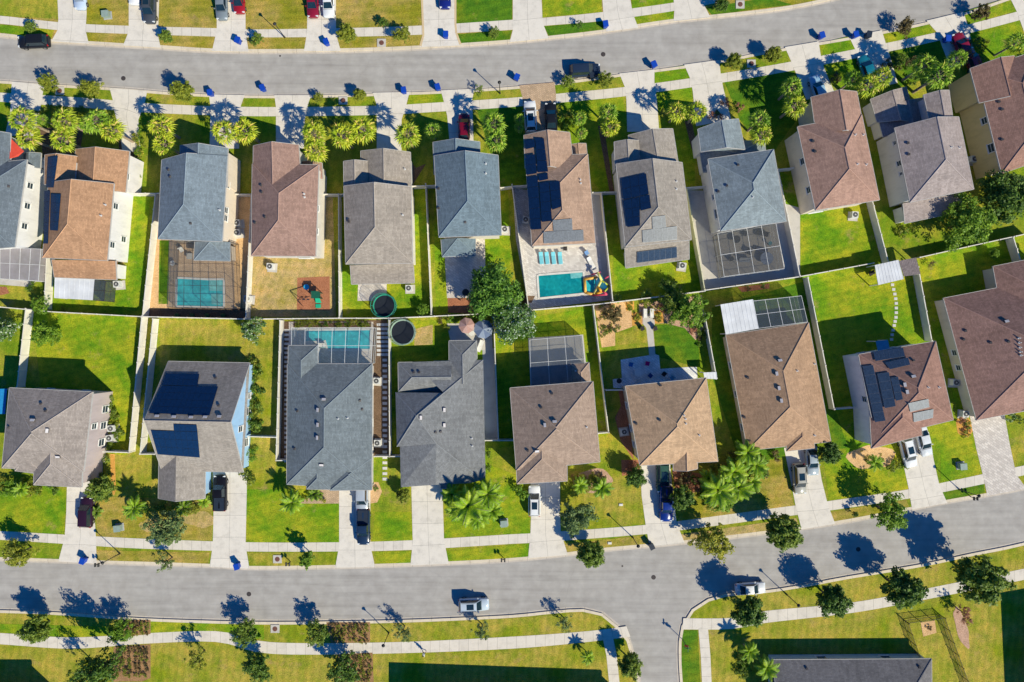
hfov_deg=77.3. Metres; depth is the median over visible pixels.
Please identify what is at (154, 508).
garden plant
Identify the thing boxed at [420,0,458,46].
driveway
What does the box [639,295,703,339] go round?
garden bed
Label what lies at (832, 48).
lawn
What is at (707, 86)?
driveway
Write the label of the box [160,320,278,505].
lawn
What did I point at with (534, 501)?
parked car
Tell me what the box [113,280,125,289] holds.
air conditioner
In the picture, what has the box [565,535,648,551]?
lawn
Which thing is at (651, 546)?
wheelie bin
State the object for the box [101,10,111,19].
utility box
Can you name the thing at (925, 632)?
garden bed
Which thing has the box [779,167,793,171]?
vinyl fence
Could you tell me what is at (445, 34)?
wheelie bin
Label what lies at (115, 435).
shrub
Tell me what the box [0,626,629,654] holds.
sidewalk
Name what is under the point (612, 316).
tree
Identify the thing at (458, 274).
patio
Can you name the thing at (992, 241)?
vinyl fence
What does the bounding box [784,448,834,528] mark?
driveway
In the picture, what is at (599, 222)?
garden bed
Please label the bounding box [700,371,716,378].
shed
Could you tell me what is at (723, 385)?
lawn
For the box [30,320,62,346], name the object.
tree
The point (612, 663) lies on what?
footpath
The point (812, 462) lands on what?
parked car
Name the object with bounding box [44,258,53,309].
vinyl fence
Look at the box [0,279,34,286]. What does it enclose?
patio slab
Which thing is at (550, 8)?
lawn
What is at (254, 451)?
shrub
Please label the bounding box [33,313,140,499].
lawn
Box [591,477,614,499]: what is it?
feather palm
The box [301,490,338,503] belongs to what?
garden bed
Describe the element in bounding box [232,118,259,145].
fan palm
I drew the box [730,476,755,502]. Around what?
feather palm
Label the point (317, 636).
tree
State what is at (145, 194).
vinyl fence
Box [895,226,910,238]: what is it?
shrub
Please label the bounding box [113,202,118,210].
window
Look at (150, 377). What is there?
vinyl fence
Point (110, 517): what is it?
lawn
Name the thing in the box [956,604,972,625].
tree
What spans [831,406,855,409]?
vinyl fence
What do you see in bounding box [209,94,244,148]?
driveway
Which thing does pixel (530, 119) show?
parked car
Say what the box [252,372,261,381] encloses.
hedge plant
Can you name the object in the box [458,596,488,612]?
parked car
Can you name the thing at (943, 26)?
driveway
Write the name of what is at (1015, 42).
fan palm
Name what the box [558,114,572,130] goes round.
shrub
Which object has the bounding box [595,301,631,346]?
garden bed
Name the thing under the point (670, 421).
house
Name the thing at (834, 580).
kerb
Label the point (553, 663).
corner lawn
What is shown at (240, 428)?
window
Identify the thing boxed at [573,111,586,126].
fan palm
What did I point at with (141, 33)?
driveway
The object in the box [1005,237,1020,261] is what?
vinyl fence
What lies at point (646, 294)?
palm shrub
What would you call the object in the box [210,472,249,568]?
driveway
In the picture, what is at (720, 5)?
tree
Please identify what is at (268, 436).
vinyl fence
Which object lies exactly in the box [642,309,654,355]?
garden path
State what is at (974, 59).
parked car
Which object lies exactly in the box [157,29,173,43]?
tree
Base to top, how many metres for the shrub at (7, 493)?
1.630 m
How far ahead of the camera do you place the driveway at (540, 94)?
99.98 m
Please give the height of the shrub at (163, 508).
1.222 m
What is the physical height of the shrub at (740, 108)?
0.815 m
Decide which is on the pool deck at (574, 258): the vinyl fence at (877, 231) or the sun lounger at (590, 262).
the sun lounger at (590, 262)
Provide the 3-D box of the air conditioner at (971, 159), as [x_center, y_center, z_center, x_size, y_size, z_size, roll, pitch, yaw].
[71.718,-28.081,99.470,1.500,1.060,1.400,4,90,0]
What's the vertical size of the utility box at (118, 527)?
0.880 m
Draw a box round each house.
[0,131,47,249]
[1,387,112,487]
[42,147,143,279]
[144,361,254,501]
[157,143,240,261]
[251,141,326,258]
[286,345,373,490]
[343,148,415,284]
[395,340,484,488]
[433,138,501,256]
[510,362,599,483]
[524,130,595,248]
[612,128,691,267]
[622,377,717,470]
[691,119,786,233]
[723,322,830,451]
[768,654,931,681]
[785,89,879,214]
[843,341,953,448]
[862,87,973,223]
[934,260,1023,420]
[948,55,1023,179]
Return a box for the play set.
[297,291,322,307]
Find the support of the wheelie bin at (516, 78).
on the street at (662, 46)
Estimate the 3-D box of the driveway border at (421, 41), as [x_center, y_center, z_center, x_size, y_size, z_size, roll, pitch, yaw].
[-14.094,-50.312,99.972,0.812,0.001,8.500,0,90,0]
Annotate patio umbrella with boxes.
[459,318,473,332]
[474,320,492,338]
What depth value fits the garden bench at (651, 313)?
99.50 m
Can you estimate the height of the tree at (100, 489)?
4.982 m
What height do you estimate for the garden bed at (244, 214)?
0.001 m
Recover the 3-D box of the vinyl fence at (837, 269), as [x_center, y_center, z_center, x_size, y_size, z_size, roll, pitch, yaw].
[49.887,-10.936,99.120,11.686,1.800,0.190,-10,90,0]
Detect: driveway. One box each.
[6,81,43,135]
[52,0,88,43]
[59,481,96,563]
[110,88,146,151]
[123,0,160,47]
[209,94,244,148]
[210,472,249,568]
[212,0,248,51]
[274,95,310,148]
[304,0,340,50]
[335,490,374,567]
[373,92,408,150]
[410,485,448,564]
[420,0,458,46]
[441,89,473,140]
[510,0,548,41]
[519,82,555,133]
[528,482,567,557]
[602,0,637,31]
[619,69,658,131]
[640,464,684,545]
[674,0,709,20]
[684,60,730,125]
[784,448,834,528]
[785,41,833,99]
[849,30,897,87]
[904,432,946,508]
[927,12,973,66]
[970,415,1023,495]
[1011,0,1023,29]
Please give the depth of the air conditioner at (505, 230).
99.16 m
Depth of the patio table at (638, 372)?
99.19 m
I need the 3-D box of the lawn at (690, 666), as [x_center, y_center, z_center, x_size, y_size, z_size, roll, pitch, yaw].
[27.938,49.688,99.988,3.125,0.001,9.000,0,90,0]
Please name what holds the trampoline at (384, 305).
on the lawn at (353, 306)
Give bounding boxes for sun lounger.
[477,339,483,351]
[538,252,543,264]
[544,252,549,264]
[551,252,555,264]
[557,252,562,264]
[586,256,594,268]
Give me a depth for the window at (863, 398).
96.15 m
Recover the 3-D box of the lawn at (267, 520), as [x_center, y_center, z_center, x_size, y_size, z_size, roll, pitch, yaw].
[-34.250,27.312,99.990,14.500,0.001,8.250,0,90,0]
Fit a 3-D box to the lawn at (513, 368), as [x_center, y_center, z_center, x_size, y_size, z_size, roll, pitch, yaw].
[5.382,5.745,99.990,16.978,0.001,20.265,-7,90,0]
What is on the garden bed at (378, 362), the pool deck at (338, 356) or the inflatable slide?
the pool deck at (338, 356)
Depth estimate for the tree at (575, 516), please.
95.73 m
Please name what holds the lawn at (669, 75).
on the lawn at (926, 238)
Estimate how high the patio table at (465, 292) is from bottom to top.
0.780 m
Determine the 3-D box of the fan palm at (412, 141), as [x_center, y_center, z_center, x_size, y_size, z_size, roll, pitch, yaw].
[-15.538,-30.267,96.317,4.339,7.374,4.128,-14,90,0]
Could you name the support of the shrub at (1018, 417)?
on the lawn at (926, 238)
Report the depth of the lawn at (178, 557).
99.99 m
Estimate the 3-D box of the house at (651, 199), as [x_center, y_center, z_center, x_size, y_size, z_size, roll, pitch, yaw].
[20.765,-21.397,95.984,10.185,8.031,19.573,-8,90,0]
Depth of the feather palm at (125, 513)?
97.13 m
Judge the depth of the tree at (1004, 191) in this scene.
94.46 m
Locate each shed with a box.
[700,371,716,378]
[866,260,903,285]
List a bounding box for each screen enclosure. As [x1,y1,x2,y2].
[0,248,45,281]
[93,280,115,301]
[167,241,241,308]
[291,328,376,362]
[529,335,584,385]
[712,224,783,278]
[753,296,807,327]
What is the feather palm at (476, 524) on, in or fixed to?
on the lawn at (514, 509)
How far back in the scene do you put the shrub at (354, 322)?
99.39 m
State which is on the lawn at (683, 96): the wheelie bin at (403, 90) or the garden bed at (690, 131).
the garden bed at (690, 131)
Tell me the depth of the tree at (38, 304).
97.94 m
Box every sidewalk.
[0,0,716,36]
[0,12,1019,115]
[0,466,1023,551]
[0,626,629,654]
[682,569,1023,629]
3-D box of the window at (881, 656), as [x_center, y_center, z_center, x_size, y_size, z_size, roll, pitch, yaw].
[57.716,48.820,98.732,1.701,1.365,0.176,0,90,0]
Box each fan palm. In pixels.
[6,105,50,134]
[16,126,52,149]
[36,114,52,125]
[49,128,82,153]
[51,106,91,135]
[78,116,97,134]
[82,107,117,137]
[98,117,133,143]
[146,114,180,139]
[151,133,179,157]
[209,119,239,145]
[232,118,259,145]
[301,120,327,148]
[302,140,329,162]
[328,121,354,149]
[349,116,376,144]
[393,122,421,149]
[424,122,442,139]
[481,111,506,138]
[483,130,506,153]
[514,113,524,123]
[514,123,523,132]
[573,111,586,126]
[574,127,587,139]
[597,102,618,124]
[599,117,620,137]
[665,100,687,124]
[684,100,708,123]
[747,109,770,132]
[748,125,772,147]
[777,76,802,100]
[779,94,807,119]
[840,69,861,90]
[854,73,880,99]
[868,66,892,91]
[901,53,938,81]
[912,59,954,93]
[937,49,968,72]
[993,31,1023,56]
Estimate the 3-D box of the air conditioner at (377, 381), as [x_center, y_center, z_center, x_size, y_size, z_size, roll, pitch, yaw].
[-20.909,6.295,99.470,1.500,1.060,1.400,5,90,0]
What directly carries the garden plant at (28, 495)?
on the lawn at (44, 512)
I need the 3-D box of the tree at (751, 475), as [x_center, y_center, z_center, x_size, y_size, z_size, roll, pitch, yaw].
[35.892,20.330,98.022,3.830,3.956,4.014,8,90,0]
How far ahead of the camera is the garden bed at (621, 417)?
99.98 m
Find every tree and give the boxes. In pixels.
[0,317,23,341]
[0,537,40,567]
[14,613,53,643]
[24,20,38,33]
[30,295,49,314]
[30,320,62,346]
[36,72,58,92]
[63,667,84,681]
[70,645,126,681]
[76,78,104,99]
[83,474,116,501]
[105,616,133,644]
[140,509,186,547]
[154,551,174,572]
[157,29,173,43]
[168,80,194,102]
[183,644,206,670]
[229,617,257,649]
[240,315,266,345]
[241,651,272,681]
[250,31,263,46]
[298,550,314,570]
[304,618,330,647]
[313,92,323,102]
[326,650,360,681]
[335,22,356,42]
[353,88,366,100]
[378,17,388,27]
[391,26,410,43]
[391,624,410,642]
[396,488,410,503]
[416,303,430,315]
[466,258,523,321]
[469,620,489,640]
[474,84,482,96]
[488,26,498,38]
[490,297,536,345]
[556,614,572,633]
[559,502,599,538]
[561,75,575,87]
[576,540,604,567]
[577,20,582,29]
[598,70,613,88]
[602,305,621,324]
[617,651,643,681]
[625,466,646,488]
[657,277,677,293]
[658,288,684,313]
[669,293,712,327]
[669,484,694,510]
[687,522,735,562]
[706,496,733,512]
[714,0,729,11]
[726,52,742,70]
[730,595,767,627]
[742,462,759,482]
[763,46,782,62]
[765,511,803,552]
[815,583,853,618]
[816,442,842,463]
[870,491,908,531]
[879,565,928,609]
[895,15,913,38]
[937,191,997,252]
[950,554,1017,605]
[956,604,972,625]
[971,3,990,20]
[977,169,1023,225]
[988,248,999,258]
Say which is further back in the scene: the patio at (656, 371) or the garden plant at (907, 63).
the patio at (656, 371)
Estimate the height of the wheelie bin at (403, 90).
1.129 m
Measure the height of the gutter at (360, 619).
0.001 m
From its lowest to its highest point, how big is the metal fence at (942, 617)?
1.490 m
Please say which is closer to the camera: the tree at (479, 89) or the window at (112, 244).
the window at (112, 244)
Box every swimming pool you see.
[175,277,224,307]
[304,328,371,350]
[537,270,584,298]
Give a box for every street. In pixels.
[0,0,994,93]
[0,490,1023,681]
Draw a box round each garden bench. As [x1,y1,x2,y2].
[643,309,646,317]
[650,309,653,317]
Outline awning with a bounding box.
[867,340,889,349]
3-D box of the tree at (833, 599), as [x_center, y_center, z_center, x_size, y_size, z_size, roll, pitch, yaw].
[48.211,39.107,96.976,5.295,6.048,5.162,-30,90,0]
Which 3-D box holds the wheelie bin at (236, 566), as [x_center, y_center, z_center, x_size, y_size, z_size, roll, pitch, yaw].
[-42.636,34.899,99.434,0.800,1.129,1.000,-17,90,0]
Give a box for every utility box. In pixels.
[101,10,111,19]
[113,523,123,531]
[500,518,508,527]
[956,461,967,469]
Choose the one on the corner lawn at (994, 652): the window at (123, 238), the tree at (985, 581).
the tree at (985, 581)
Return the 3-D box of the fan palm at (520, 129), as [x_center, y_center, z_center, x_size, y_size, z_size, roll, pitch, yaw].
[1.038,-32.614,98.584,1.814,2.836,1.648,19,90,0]
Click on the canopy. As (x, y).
(3, 394)
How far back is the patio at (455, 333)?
99.98 m
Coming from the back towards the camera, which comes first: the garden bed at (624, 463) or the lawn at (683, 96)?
the lawn at (683, 96)
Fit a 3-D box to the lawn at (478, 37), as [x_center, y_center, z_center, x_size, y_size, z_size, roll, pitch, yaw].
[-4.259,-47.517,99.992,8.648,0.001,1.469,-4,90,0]
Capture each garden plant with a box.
[26,486,37,497]
[78,105,86,112]
[152,504,161,511]
[573,473,585,478]
[585,479,593,492]
[675,477,682,485]
[680,471,691,481]
[688,482,697,492]
[691,474,698,483]
[708,462,719,469]
[736,652,744,663]
[738,669,747,679]
[742,658,749,670]
[880,57,893,68]
[892,55,901,65]
[905,58,914,65]
[972,42,980,47]
[982,38,990,46]
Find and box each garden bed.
[0,287,8,294]
[40,128,82,157]
[110,454,115,487]
[112,644,150,680]
[118,138,138,158]
[121,619,150,635]
[139,518,161,531]
[149,197,250,307]
[149,308,245,318]
[183,511,212,527]
[280,320,388,457]
[293,322,370,326]
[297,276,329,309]
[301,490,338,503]
[326,622,369,642]
[338,653,373,681]
[370,482,381,502]
[413,164,425,183]
[447,298,479,313]
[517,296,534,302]
[579,468,612,492]
[593,195,610,298]
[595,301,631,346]
[598,126,613,190]
[615,391,633,459]
[621,460,638,475]
[625,301,633,310]
[632,312,641,325]
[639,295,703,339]
[654,311,664,323]
[672,470,703,489]
[685,121,694,148]
[738,284,768,291]
[846,445,894,468]
[921,621,935,636]
[953,606,969,648]
[956,417,972,435]
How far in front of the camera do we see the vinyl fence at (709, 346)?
98.87 m
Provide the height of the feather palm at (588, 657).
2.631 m
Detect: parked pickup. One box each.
[211,474,228,510]
[355,508,370,544]
[659,485,674,521]
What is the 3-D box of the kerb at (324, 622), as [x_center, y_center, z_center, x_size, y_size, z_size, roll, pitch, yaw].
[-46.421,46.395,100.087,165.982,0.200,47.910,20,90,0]
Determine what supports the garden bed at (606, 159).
on the lawn at (592, 141)
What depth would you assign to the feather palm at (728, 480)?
95.47 m
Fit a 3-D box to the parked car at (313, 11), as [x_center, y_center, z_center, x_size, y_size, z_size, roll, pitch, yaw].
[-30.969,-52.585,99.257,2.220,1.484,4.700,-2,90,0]
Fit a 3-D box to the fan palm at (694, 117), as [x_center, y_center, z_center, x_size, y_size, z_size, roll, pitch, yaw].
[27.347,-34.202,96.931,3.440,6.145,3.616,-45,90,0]
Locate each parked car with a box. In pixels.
[18,33,50,49]
[74,0,88,10]
[77,496,95,527]
[129,0,140,5]
[141,0,157,23]
[214,0,229,20]
[231,0,246,14]
[305,0,319,18]
[321,0,335,18]
[354,490,368,511]
[439,0,450,9]
[457,113,470,139]
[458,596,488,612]
[523,101,537,132]
[528,485,541,516]
[544,103,557,130]
[569,62,599,78]
[656,464,670,491]
[734,580,765,594]
[791,463,807,493]
[804,445,820,475]
[807,74,826,95]
[856,54,874,84]
[897,438,917,467]
[916,427,932,456]
[950,31,971,60]
[966,47,982,72]
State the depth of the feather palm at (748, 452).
96.19 m
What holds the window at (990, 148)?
in the house at (987, 98)
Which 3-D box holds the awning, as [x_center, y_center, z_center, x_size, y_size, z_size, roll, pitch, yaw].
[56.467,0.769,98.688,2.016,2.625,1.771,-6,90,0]
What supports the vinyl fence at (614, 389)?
on the lawn at (926, 238)
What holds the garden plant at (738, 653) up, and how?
on the corner lawn at (994, 652)
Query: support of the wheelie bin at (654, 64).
on the street at (662, 46)
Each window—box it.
[21,222,28,230]
[24,202,31,210]
[26,181,34,189]
[91,422,97,429]
[98,437,105,446]
[100,421,107,429]
[102,404,108,412]
[110,241,115,248]
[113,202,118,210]
[121,235,126,242]
[225,206,228,214]
[238,425,243,432]
[245,437,248,446]
[297,257,313,258]
[799,157,803,166]
[805,186,810,194]
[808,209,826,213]
[814,655,826,658]
[861,395,866,402]
[878,655,890,657]
[895,160,900,167]
[950,349,957,355]
[954,364,961,370]
[980,116,987,125]
[986,142,994,153]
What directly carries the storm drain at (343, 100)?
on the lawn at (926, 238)
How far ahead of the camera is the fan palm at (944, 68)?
93.62 m
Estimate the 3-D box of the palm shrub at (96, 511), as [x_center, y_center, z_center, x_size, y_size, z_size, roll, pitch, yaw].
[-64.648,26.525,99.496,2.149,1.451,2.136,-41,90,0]
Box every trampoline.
[370,293,396,317]
[388,319,415,344]
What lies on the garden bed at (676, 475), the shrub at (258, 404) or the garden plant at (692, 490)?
the garden plant at (692, 490)
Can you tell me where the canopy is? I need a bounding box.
[0,389,6,413]
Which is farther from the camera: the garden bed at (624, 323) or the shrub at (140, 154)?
the garden bed at (624, 323)
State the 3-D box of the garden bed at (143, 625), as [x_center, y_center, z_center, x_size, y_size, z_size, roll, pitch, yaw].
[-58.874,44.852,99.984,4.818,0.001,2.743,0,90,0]
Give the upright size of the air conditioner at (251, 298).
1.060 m
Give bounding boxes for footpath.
[603,637,618,681]
[699,629,711,681]
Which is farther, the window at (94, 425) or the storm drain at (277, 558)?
the storm drain at (277, 558)
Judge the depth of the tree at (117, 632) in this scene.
96.96 m
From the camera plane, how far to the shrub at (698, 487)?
99.23 m
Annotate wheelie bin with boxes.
[78,556,88,564]
[207,89,214,96]
[233,562,240,570]
[234,36,242,44]
[259,84,266,91]
[322,37,329,46]
[401,86,406,94]
[434,83,440,90]
[443,30,447,38]
[513,73,519,81]
[589,71,594,78]
[602,20,608,28]
[648,542,654,550]
[650,60,657,68]
[817,31,825,39]
[850,30,859,38]
[864,30,872,38]
[942,35,951,42]
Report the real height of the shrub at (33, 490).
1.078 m
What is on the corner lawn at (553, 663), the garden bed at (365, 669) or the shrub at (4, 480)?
the garden bed at (365, 669)
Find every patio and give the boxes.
[358,284,386,300]
[445,239,484,297]
[447,323,491,349]
[483,348,497,438]
[528,335,585,384]
[613,354,696,387]
[688,190,799,288]
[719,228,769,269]
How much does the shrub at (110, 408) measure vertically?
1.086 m
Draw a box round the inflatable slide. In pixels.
[583,271,609,295]
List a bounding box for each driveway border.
[419,0,423,45]
[454,0,461,44]
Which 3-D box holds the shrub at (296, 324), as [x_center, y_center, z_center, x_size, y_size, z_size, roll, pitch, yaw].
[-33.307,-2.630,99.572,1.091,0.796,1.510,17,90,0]
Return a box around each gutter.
[0,0,838,53]
[0,0,998,94]
[0,489,1023,569]
[0,607,640,681]
[676,540,1023,681]
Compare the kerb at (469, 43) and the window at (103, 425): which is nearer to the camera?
the window at (103, 425)
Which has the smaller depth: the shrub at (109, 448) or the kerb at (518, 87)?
the shrub at (109, 448)
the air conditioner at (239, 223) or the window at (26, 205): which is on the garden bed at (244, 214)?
the air conditioner at (239, 223)
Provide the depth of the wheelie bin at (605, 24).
98.87 m
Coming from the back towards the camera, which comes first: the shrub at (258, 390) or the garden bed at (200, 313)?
the garden bed at (200, 313)
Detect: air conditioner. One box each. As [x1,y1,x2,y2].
[105,433,118,442]
[107,424,119,432]
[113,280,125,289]
[234,219,244,228]
[234,229,244,238]
[244,295,254,304]
[266,263,277,272]
[373,377,382,385]
[374,438,383,447]
[405,285,414,293]
[501,226,509,235]
[521,216,529,225]
[619,427,628,436]
[676,262,686,271]
[848,211,858,220]
[948,378,959,387]
[957,409,968,418]
[968,156,976,165]
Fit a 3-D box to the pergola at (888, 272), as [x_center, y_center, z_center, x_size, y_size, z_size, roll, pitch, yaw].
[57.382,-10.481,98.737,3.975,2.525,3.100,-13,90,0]
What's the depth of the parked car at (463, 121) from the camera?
98.81 m
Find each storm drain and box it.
[55,87,63,94]
[271,625,279,632]
[273,555,281,562]
[339,96,347,104]
[377,39,385,46]
[736,0,744,8]
[747,60,755,67]
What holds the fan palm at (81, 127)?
on the lawn at (926, 238)
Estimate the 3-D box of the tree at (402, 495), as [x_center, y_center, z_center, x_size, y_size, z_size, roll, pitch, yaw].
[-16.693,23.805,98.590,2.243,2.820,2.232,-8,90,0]
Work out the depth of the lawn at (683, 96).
99.99 m
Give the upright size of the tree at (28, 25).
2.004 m
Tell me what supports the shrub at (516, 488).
on the lawn at (514, 509)
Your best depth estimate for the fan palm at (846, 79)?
95.71 m
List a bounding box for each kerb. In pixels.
[0,0,829,51]
[0,0,1008,97]
[0,493,986,568]
[0,609,638,681]
[678,542,1023,681]
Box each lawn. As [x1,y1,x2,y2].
[0,0,57,18]
[0,0,814,48]
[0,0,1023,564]
[0,25,53,37]
[0,480,65,533]
[0,612,634,681]
[0,624,113,636]
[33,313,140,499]
[47,196,149,314]
[96,496,211,540]
[96,550,208,563]
[100,453,157,495]
[151,621,263,639]
[158,240,168,303]
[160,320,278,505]
[246,489,338,541]
[248,553,335,565]
[250,197,335,316]
[342,189,430,316]
[372,512,412,541]
[372,613,602,641]
[375,551,410,563]
[391,318,487,453]
[408,94,443,103]
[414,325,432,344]
[434,189,510,314]
[444,463,529,536]
[446,544,528,560]
[456,0,511,23]
[458,30,511,42]
[477,106,526,186]
[495,307,607,447]
[542,0,601,16]
[544,21,603,35]
[560,96,625,191]
[561,469,644,530]
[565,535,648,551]
[613,240,700,301]
[615,327,647,344]
[632,0,673,7]
[634,11,673,23]
[654,65,688,82]
[654,325,698,366]
[656,87,695,193]
[678,460,793,520]
[681,518,797,539]
[681,546,1023,681]
[682,630,699,681]
[706,0,791,14]
[712,280,847,459]
[725,70,807,150]
[779,172,881,275]
[800,261,939,452]
[820,37,853,54]
[824,58,866,91]
[824,448,907,500]
[831,500,908,520]
[884,25,932,42]
[889,41,951,85]
[918,235,1023,409]
[940,418,982,482]
[943,484,984,499]
[964,0,1012,23]
[970,21,1023,62]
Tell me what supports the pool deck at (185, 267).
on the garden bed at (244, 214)
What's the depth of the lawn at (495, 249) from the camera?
99.99 m
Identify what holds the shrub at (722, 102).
on the lawn at (926, 238)
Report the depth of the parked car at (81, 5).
99.17 m
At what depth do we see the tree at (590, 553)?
96.00 m
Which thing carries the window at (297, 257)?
in the house at (288, 200)
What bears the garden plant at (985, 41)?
on the lawn at (998, 35)
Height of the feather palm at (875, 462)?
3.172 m
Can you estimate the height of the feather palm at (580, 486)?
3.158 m
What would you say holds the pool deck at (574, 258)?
on the lawn at (926, 238)
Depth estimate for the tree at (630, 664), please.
96.48 m
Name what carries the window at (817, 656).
in the house at (854, 668)
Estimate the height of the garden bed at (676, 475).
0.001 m
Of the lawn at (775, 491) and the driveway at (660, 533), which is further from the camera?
the lawn at (775, 491)
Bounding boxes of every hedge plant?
[251,363,262,374]
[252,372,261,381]
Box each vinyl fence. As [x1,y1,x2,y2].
[0,306,54,311]
[16,308,33,387]
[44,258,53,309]
[53,311,141,316]
[102,450,134,452]
[128,317,147,452]
[134,193,159,195]
[139,318,158,453]
[139,452,154,454]
[142,193,159,315]
[142,316,245,319]
[235,193,251,196]
[245,195,252,318]
[246,318,338,319]
[247,435,276,437]
[275,320,283,460]
[323,193,343,196]
[338,193,342,317]
[339,318,389,318]
[374,454,388,456]
[388,319,391,456]
[390,314,476,318]
[412,185,435,188]
[425,183,432,314]
[485,438,513,440]
[493,319,498,439]
[500,186,512,190]
[511,184,528,304]
[511,185,526,188]
[532,304,592,310]
[592,191,616,194]
[592,306,608,432]
[593,290,705,305]
[600,192,612,301]
[604,389,624,390]
[686,185,705,189]
[686,189,705,290]
[702,276,800,290]
[702,314,717,378]
[778,169,800,276]
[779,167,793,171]
[799,262,873,276]
[803,277,834,409]
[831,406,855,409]
[866,202,888,262]
[913,274,932,340]
[916,250,948,258]
[959,234,1023,248]
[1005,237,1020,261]
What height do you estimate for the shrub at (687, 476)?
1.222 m
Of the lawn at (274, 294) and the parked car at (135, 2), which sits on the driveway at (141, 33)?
the parked car at (135, 2)
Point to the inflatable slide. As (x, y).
(589, 284)
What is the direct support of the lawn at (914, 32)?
on the lawn at (926, 238)
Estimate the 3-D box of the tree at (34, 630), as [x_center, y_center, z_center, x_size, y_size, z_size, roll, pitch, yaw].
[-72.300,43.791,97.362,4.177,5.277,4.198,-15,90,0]
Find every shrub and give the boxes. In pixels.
[0,477,8,490]
[0,481,8,495]
[1,479,16,496]
[25,281,34,291]
[29,485,42,495]
[51,487,59,495]
[92,505,103,518]
[98,469,110,479]
[101,454,109,462]
[105,442,112,452]
[106,402,116,415]
[108,414,119,426]
[113,430,125,437]
[134,149,143,158]
[159,500,171,513]
[176,501,192,515]
[189,503,199,511]
[238,469,256,485]
[246,446,257,461]
[247,419,262,432]
[248,401,263,418]
[249,358,259,365]
[250,384,265,399]
[295,320,299,328]
[300,320,308,326]
[306,489,323,501]
[308,316,318,327]
[349,319,358,325]
[359,319,369,327]
[446,313,457,323]
[511,485,529,500]
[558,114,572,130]
[563,109,572,117]
[613,294,621,303]
[641,289,653,302]
[643,298,653,307]
[661,108,667,116]
[668,315,674,326]
[685,471,697,484]
[689,327,697,334]
[694,480,702,491]
[697,327,708,338]
[720,97,729,106]
[735,102,743,112]
[771,450,780,462]
[829,72,841,83]
[886,464,895,471]
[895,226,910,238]
[896,54,907,66]
[909,75,918,85]
[965,421,971,428]
[1005,414,1017,422]
[1015,415,1023,423]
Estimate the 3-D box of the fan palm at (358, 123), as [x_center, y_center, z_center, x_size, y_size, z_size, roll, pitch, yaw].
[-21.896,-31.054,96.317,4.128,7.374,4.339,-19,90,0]
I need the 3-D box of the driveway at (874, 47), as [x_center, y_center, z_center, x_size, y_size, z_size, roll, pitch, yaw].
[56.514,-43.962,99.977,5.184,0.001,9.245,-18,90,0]
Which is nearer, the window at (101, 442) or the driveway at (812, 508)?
the window at (101, 442)
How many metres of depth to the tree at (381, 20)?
98.76 m
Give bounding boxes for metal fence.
[904,615,943,623]
[905,621,919,656]
[941,615,968,681]
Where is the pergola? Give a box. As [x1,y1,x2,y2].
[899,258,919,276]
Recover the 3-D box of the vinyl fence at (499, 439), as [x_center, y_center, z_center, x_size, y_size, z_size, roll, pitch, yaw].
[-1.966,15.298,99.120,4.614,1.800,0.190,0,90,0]
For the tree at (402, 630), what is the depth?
97.78 m
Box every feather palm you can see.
[10,481,30,497]
[122,505,143,520]
[123,494,148,519]
[197,495,211,508]
[279,488,304,515]
[440,483,463,504]
[444,503,454,518]
[448,485,490,527]
[469,511,492,530]
[474,478,504,509]
[487,503,503,520]
[572,476,588,495]
[580,650,594,665]
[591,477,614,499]
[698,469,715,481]
[699,474,735,511]
[711,471,739,494]
[718,456,749,483]
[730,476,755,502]
[734,439,760,465]
[738,641,759,663]
[745,454,769,478]
[746,474,761,493]
[753,653,779,681]
[866,454,883,471]
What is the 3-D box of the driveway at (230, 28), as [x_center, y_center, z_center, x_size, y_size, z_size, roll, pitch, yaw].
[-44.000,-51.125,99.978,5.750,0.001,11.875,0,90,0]
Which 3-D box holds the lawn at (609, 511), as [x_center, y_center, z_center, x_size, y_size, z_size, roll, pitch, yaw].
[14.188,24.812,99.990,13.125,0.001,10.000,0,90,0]
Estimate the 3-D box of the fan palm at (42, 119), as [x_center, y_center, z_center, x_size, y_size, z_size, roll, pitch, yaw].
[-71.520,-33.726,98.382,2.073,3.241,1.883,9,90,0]
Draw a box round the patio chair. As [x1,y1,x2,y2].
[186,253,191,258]
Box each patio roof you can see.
[54,278,95,299]
[716,299,758,333]
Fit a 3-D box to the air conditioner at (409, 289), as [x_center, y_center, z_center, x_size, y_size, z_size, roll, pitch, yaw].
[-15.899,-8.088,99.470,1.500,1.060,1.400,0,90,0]
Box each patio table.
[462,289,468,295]
[635,368,642,376]
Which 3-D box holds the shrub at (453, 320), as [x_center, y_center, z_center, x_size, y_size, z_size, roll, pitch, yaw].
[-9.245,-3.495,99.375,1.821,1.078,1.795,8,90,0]
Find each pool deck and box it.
[169,240,233,308]
[289,322,372,362]
[513,189,610,308]
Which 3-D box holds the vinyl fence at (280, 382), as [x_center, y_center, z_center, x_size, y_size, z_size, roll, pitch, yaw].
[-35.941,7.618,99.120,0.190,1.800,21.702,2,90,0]
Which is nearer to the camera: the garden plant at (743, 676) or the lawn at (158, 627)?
the garden plant at (743, 676)

